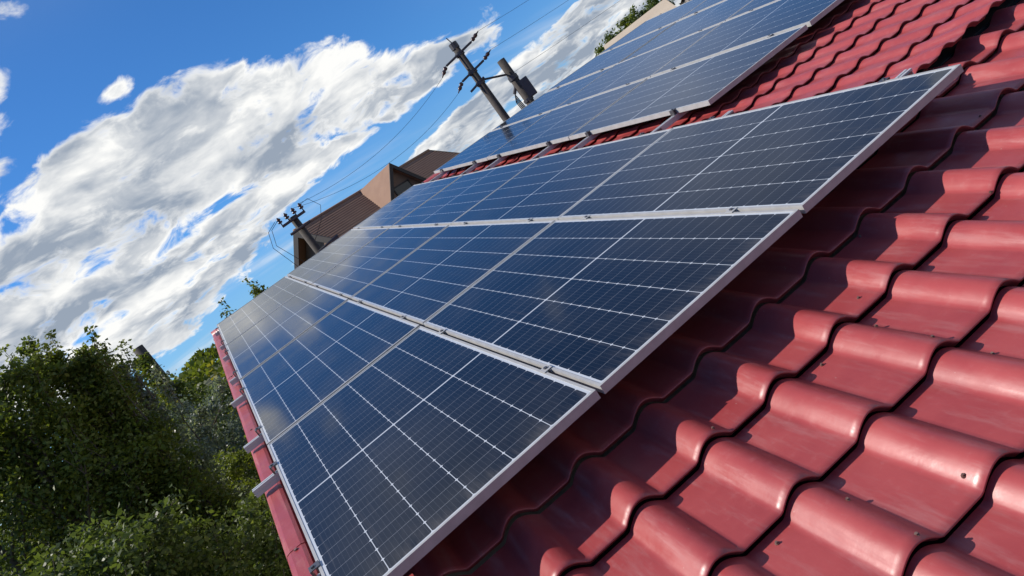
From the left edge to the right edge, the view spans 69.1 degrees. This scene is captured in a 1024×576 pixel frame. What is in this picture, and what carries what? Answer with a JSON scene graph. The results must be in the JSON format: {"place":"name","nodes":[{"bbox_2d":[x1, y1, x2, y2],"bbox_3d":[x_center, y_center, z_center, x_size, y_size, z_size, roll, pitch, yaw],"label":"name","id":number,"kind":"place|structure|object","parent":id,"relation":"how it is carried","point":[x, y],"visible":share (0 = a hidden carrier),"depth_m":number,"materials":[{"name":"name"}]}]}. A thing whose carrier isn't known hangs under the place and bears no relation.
{"place":"outdoors","nodes":[
{"label":"outdoors","id":0,"kind":"place"},
{"bbox_2d":[133,362,228,518],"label":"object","id":1,"kind":"structure","parent":0,"point":[208,382],"depth_m":94.09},
{"bbox_2d":[0,343,235,575],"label":"hill forest","id":2,"kind":"object","parent":1,"relation":"on","point":[200,364],"visible":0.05,"depth_m":88.29,"materials":[{"name":"green plant"}]},
{"bbox_2d":[0,0,680,447],"label":"sky","id":3,"kind":"structure","parent":0,"point":[151,151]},
{"bbox_2d":[293,149,458,268],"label":"brown house","id":4,"kind":"structure","parent":0,"point":[388,183],"depth_m":25.83,"materials":[{"name":"tile"}]},
{"bbox_2d":[604,0,689,49],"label":"beige house","id":5,"kind":"structure","parent":0,"point":[662,6],"depth_m":33.15,"materials":[{"name":"beige paint"}]},
{"label":"ground","id":6,"kind":"structure","parent":0,"visible":0},
{"bbox_2d":[0,459,140,575],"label":"bushy tree","id":7,"kind":"object","parent":6,"relation":"on","point":[81,530],"visible":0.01,"depth_m":15.82,"materials":[{"name":"green plant"}]},
{"bbox_2d":[0,392,144,575],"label":"bushy tree","id":8,"kind":"object","parent":6,"relation":"on","point":[12,558],"visible":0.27,"depth_m":10.43,"materials":[{"name":"green plant"}]},
{"bbox_2d":[0,343,235,575],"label":"leafy tree","id":9,"kind":"object","parent":6,"relation":"on","point":[11,386],"visible":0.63,"depth_m":10.57,"materials":[{"name":"green plant"}]},
{"bbox_2d":[0,335,236,553],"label":"leafy tree","id":10,"kind":"object","parent":6,"relation":"on","point":[65,378],"visible":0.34,"depth_m":11.29,"materials":[{"name":"green plant"}]},
{"bbox_2d":[34,325,243,543],"bbox_3d":[-5.097,3.730,12.242,1.853,7.876,1.895,-29,10,48],"label":"leafy tree","id":11,"kind":"object","parent":6,"relation":"on","point":[55,354],"visible":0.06,"depth_m":12.03,"materials":[{"name":"green plant"}]},
{"bbox_2d":[37,394,250,552],"bbox_3d":[-8.553,6.185,18.223,5.019,6.645,4.826,-36,7,5],"label":"bushy tree","id":12,"kind":"object","parent":6,"relation":"on","point":[171,456],"depth_m":18.73,"materials":[{"name":"green plant"}]},
{"bbox_2d":[4,483,288,575],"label":"leafy tree","id":13,"kind":"object","parent":6,"relation":"on","point":[156,536],"visible":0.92,"depth_m":7.49,"materials":[{"name":"green plant"}]},
{"bbox_2d":[70,339,250,556],"bbox_3d":[-4.545,3.722,11.968,1.682,7.296,1.830,-39,7,-17],"label":"leafy tree","id":14,"kind":"object","parent":6,"relation":"on","point":[124,396],"visible":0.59,"depth_m":11.62,"materials":[{"name":"green plant"}]},
{"bbox_2d":[110,354,256,505],"bbox_3d":[-4.862,3.987,13.010,2.063,7.005,2.258,-39,7,-17],"label":"silvery tree","id":15,"kind":"object","parent":6,"relation":"on","point":[150,399],"visible":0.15,"depth_m":13.01,"materials":[{"name":"green plant"}]},
{"bbox_2d":[132,345,246,479],"bbox_3d":[-8.227,4.767,21.549,2.486,7.735,3.665,-39,7,-17],"label":"tree","id":16,"kind":"object","parent":6,"relation":"on","point":[144,358],"visible":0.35,"depth_m":20.54,"materials":[{"name":"green plant"}]},
{"bbox_2d":[88,474,291,575],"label":"leafy tree","id":17,"kind":"object","parent":6,"relation":"on","point":[249,512],"visible":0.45,"depth_m":8.17,"materials":[{"name":"green plant"}]},
{"bbox_2d":[154,388,234,458],"bbox_3d":[-8.912,6.199,21.504,4.113,6.284,4.220,-39,7,-17],"label":"leafy tree","id":18,"kind":"object","parent":6,"relation":"on","point":[189,407],"depth_m":21.54,"materials":[{"name":"green plant"}]},
{"bbox_2d":[169,373,256,487],"bbox_3d":[-5.641,4.752,16.407,3.988,5.913,3.412,-39,7,-17],"label":"silvery tree","id":19,"kind":"object","parent":6,"relation":"on","point":[210,407],"visible":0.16,"depth_m":16.38,"materials":[{"name":"green plant"}]},
{"bbox_2d":[190,381,239,449],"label":"bright green tree","id":20,"kind":"object","parent":6,"relation":"on","point":[228,393],"visible":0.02,"depth_m":29.62,"materials":[{"name":"green plant"}]},
{"bbox_2d":[218,297,235,317],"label":"slender tree","id":21,"kind":"object","parent":6,"relation":"on","point":[226,312],"visible":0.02,"depth_m":19.63,"materials":[{"name":"green plant"}]},
{"bbox_2d":[218,396,252,475],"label":"bright green tree","id":22,"kind":"object","parent":6,"relation":"on","point":[231,408],"visible":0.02,"depth_m":21.70,"materials":[{"name":"green plant"}]},
{"bbox_2d":[212,435,260,498],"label":"bushy tree","id":23,"kind":"object","parent":6,"relation":"on","point":[238,470],"visible":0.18,"depth_m":14.33,"materials":[{"name":"green plant"}]},
{"bbox_2d":[242,276,267,297],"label":"slender tree","id":24,"kind":"object","parent":6,"relation":"on","point":[256,291],"visible":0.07,"depth_m":19.96,"materials":[{"name":"green plant"}]},
{"bbox_2d":[229,500,286,571],"bbox_3d":[-2.591,4.617,10.487,3.566,3.894,3.598,-39,7,-17],"label":"bushy tree","id":25,"kind":"object","parent":6,"relation":"on","point":[263,540],"visible":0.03,"depth_m":9.50,"materials":[{"name":"green plant"}]},
{"bbox_2d":[268,198,338,265],"bbox_3d":[-3.306,1.290,19.175,1.582,8.024,0.352,-37,7,-3],"label":"utility pole","id":26,"kind":"object","parent":6,"relation":"on","point":[303,231],"visible":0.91,"depth_m":18.72,"materials":[{"name":"brown wood"}]},
{"bbox_2d":[442,31,509,121],"bbox_3d":[1.066,-2.798,19.773,1.455,9.247,0.282,-36,7,7],"label":"utility pole","id":27,"kind":"object","parent":6,"relation":"on","point":[454,46],"visible":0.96,"depth_m":19.30,"materials":[{"name":"grey wood"}]},
{"bbox_2d":[300,80,440,202],"bbox_3d":[-3.545,-3.732,19.021,4.903,0.646,0.008,-37,7,-8],"label":"overhead cable","id":28,"kind":"object","parent":27,"relation":"attached to","point":[382,148],"visible":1,"depth_m":19.06,"materials":[{"name":"black plastic"}]},
{"bbox_2d":[294,94,457,207],"bbox_3d":[-3.343,-3.367,19.045,5.210,0.492,0.008,-37,7,-8],"label":"overhead cable","id":29,"kind":"object","parent":27,"relation":"attached to","point":[382,167],"visible":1,"depth_m":19.02,"materials":[{"name":"black plastic"}]},
{"bbox_2d":[484,58,536,108],"bbox_3d":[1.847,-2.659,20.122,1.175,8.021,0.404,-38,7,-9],"label":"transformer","id":30,"kind":"object","parent":27,"relation":"attached to","point":[524,88],"visible":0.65,"depth_m":19.66,"materials":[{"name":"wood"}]},
{"bbox_2d":[516,2,617,70],"bbox_3d":[10.726,-18.204,33.737,0.008,4.054,42.954,-29,10,48],"label":"overhead cable","id":31,"kind":"object","parent":30,"relation":"attached to","point":[567,36],"visible":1,"depth_m":21.66,"materials":[{"name":"black plastic"}]},
{"bbox_2d":[594,43,603,56],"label":"background tree","id":32,"kind":"object","parent":6,"relation":"on","point":[596,51],"visible":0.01,"depth_m":46.26,"materials":[{"name":"green plant"}]},
{"bbox_2d":[597,27,624,51],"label":"background tree","id":33,"kind":"object","parent":6,"relation":"on","point":[609,37],"visible":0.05,"depth_m":44.90,"materials":[{"name":"green plant"}]},
{"bbox_2d":[211,0,1023,575],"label":"tiled house","id":34,"kind":"structure","parent":6,"relation":"on","point":[831,382],"depth_m":2.42,"materials":[{"name":"red paint"}]},
{"bbox_2d":[215,13,661,335],"bbox_3d":[-0.589,-1.796,10.162,7.982,0.161,0.082,-39,18,-17],"label":"mounting rail","id":35,"kind":"object","parent":34,"relation":"attached to","point":[441,174],"visible":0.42,"depth_m":10.01,"materials":[{"name":"metal"}]},
{"bbox_2d":[220,27,660,349],"bbox_3d":[-0.092,-1.719,9.051,7.982,0.161,0.082,-39,18,-17],"label":"mounting rail","id":36,"kind":"object","parent":34,"relation":"attached to","point":[467,171],"visible":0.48,"depth_m":8.89,"materials":[{"name":"metal"}]},
{"bbox_2d":[217,276,308,345],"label":"solar panel","id":37,"kind":"object","parent":36,"relation":"attached to","point":[252,312],"visible":0.83,"depth_m":8.47,"materials":[{"name":"glass"}]},
{"bbox_2d":[287,228,387,285],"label":"solar panel","id":38,"kind":"object","parent":36,"relation":"attached to","point":[321,263],"visible":0.85,"depth_m":8.78,"materials":[{"name":"glass"}]},
{"bbox_2d":[353,174,462,228],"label":"solar panel","id":39,"kind":"object","parent":36,"relation":"attached to","point":[400,206],"visible":0.72,"depth_m":9.09,"materials":[{"name":"glass"}]},
{"bbox_2d":[434,111,549,173],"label":"solar panel","id":40,"kind":"object","parent":36,"relation":"attached to","point":[483,148],"visible":0.87,"depth_m":9.52,"materials":[{"name":"glass"}]},
{"bbox_2d":[492,66,612,130],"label":"solar panel","id":41,"kind":"object","parent":36,"relation":"attached to","point":[551,100],"visible":0.69,"depth_m":9.85,"materials":[{"name":"glass"}]},
{"bbox_2d":[547,22,675,91],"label":"solar panel","id":42,"kind":"object","parent":36,"relation":"attached to","point":[609,58],"visible":0.76,"depth_m":10.13,"materials":[{"name":"glass"}]},
{"bbox_2d":[599,0,704,54],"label":"solar panel","id":43,"kind":"object","parent":36,"relation":"attached to","point":[671,16],"visible":0.77,"depth_m":10.57,"materials":[{"name":"glass"}]},
{"bbox_2d":[222,12,696,361],"bbox_3d":[0.212,-1.669,8.361,7.992,0.161,0.082,-39,18,-17],"label":"mounting rail","id":44,"kind":"object","parent":34,"relation":"attached to","point":[492,165],"visible":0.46,"depth_m":8.20,"materials":[{"name":"metal"}]},
{"bbox_2d":[487,78,646,159],"bbox_3d":[0.504,-1.737,7.829,1.038,0.035,1.964,-39,18,-17],"label":"solar panel","id":45,"kind":"object","parent":44,"relation":"attached to","point":[560,124],"visible":0.9,"depth_m":7.66,"materials":[{"name":"glass"}]},
{"bbox_2d":[229,30,700,385],"bbox_3d":[0.705,-1.589,7.248,8.002,0.161,0.082,-39,18,-17],"label":"mounting rail","id":46,"kind":"object","parent":34,"relation":"attached to","point":[235,379],"visible":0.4,"depth_m":7.08,"materials":[{"name":"metal"}]},
{"bbox_2d":[225,285,347,379],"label":"solar panel","id":47,"kind":"object","parent":46,"relation":"attached to","point":[260,342],"visible":0.86,"depth_m":6.61,"materials":[{"name":"glass"}]},
{"bbox_2d":[312,225,448,300],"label":"solar panel","id":48,"kind":"object","parent":46,"relation":"attached to","point":[368,264],"visible":0.86,"depth_m":6.94,"materials":[{"name":"glass"}]},
{"bbox_2d":[391,158,537,226],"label":"solar panel","id":49,"kind":"object","parent":46,"relation":"attached to","point":[455,200],"visible":0.72,"depth_m":7.28,"materials":[{"name":"glass"}]},
{"bbox_2d":[555,23,720,108],"bbox_3d":[1.310,-2.378,8.146,1.038,0.038,1.964,-39,18,-17],"label":"solar panel","id":50,"kind":"object","parent":46,"relation":"attached to","point":[648,64],"visible":0.72,"depth_m":8.00,"materials":[{"name":"glass"}]},
{"bbox_2d":[620,0,751,62],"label":"solar panel","id":51,"kind":"object","parent":46,"relation":"attached to","point":[721,12],"visible":0.69,"depth_m":8.47,"materials":[{"name":"glass"}]},
{"bbox_2d":[678,0,724,20],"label":"solar panel","id":52,"kind":"object","parent":46,"relation":"attached to","point":[705,4],"visible":0.79,"depth_m":9.30,"materials":[{"name":"glass"}]},
{"bbox_2d":[231,9,752,407],"bbox_3d":[0.998,-1.530,6.553,8.042,0.161,0.082,-39,18,-17],"label":"mounting rail","id":53,"kind":"object","parent":34,"relation":"attached to","point":[243,397],"visible":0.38,"depth_m":6.38,"materials":[{"name":"metal"}]},
{"bbox_2d":[252,110,734,497],"bbox_3d":[0.078,-0.032,4.077,3.479,0.161,0.082,-39,18,-17],"label":"mounting rail","id":54,"kind":"object","parent":34,"relation":"attached to","point":[266,484],"visible":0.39,"depth_m":3.59,"materials":[{"name":"metal"}]},
{"bbox_2d":[243,34,771,452],"bbox_3d":[1.493,-1.452,5.441,8.047,0.161,0.082,-39,18,-17],"label":"mounting rail","id":55,"kind":"object","parent":34,"relation":"attached to","point":[254,443],"visible":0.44,"depth_m":5.25,"materials":[{"name":"metal"}]},
{"bbox_2d":[240,299,419,444],"bbox_3d":[-1.307,0.475,5.004,1.038,0.035,1.964,-39,18,-17],"label":"solar panel","id":56,"kind":"object","parent":55,"relation":"attached to","point":[292,383],"visible":0.86,"depth_m":4.75,"materials":[{"name":"glass"}]},
{"bbox_2d":[351,220,554,327],"bbox_3d":[-0.515,-0.155,5.314,1.038,0.038,1.964,-38,18,-17],"label":"solar panel","id":57,"kind":"object","parent":55,"relation":"attached to","point":[430,278],"visible":0.85,"depth_m":5.08,"materials":[{"name":"glass"}]},
{"bbox_2d":[451,128,671,224],"bbox_3d":[0.274,-0.787,5.624,1.038,0.035,1.964,-39,18,-17],"label":"solar panel","id":58,"kind":"object","parent":55,"relation":"attached to","point":[551,187],"visible":0.76,"depth_m":5.42,"materials":[{"name":"glass"}]},
{"bbox_2d":[569,25,807,139],"bbox_3d":[1.311,-1.610,6.030,1.038,0.036,1.964,-38,17,-17],"label":"solar panel","id":59,"kind":"object","parent":55,"relation":"attached to","point":[703,83],"visible":1,"depth_m":5.75,"materials":[{"name":"glass"}]},
{"bbox_2d":[651,0,843,76],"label":"solar panel","id":60,"kind":"object","parent":55,"relation":"attached to","point":[773,19],"visible":0.82,"depth_m":6.31,"materials":[{"name":"glass"}]},
{"bbox_2d":[726,0,777,20],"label":"solar panel","id":61,"kind":"object","parent":55,"relation":"attached to","point":[753,4],"visible":0.6,"depth_m":7.24,"materials":[{"name":"glass"}]},
{"bbox_2d":[308,68,913,575],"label":"mounting rail","id":62,"kind":"object","parent":34,"relation":"attached to","point":[546,366],"visible":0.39,"depth_m":2.82,"materials":[{"name":"metal"}]},
{"bbox_2d":[267,326,600,575],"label":"solar panel","id":63,"kind":"object","parent":62,"relation":"attached to","point":[406,454],"visible":1,"depth_m":2.82,"materials":[{"name":"glass"}]},
{"bbox_2d":[423,209,802,393],"bbox_3d":[0.289,-0.032,3.514,1.038,0.037,1.964,-39,18,-17],"label":"solar panel","id":64,"kind":"object","parent":62,"relation":"attached to","point":[604,305],"visible":0.99,"depth_m":3.13,"materials":[{"name":"glass"}]},
{"bbox_2d":[558,64,963,219],"bbox_3d":[1.078,-0.665,3.823,1.038,0.037,1.964,-39,18,-17],"label":"solar panel","id":65,"kind":"object","parent":62,"relation":"attached to","point":[804,155],"visible":0.9,"depth_m":3.46,"materials":[{"name":"glass"}]},
{"bbox_2d":[614,13,637,34],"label":"background tree","id":66,"kind":"object","parent":6,"relation":"on","point":[624,23],"visible":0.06,"depth_m":46.38,"materials":[{"name":"green plant"}]},
{"bbox_2d":[627,0,657,23],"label":"background tree","id":67,"kind":"object","parent":6,"relation":"on","point":[639,14],"visible":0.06,"depth_m":45.25,"materials":[{"name":"green plant"}]},
{"bbox_2d":[642,0,679,7],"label":"background tree","id":68,"kind":"object","parent":6,"relation":"on","point":[656,2],"visible":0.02,"depth_m":46.60,"materials":[{"name":"green plant"}]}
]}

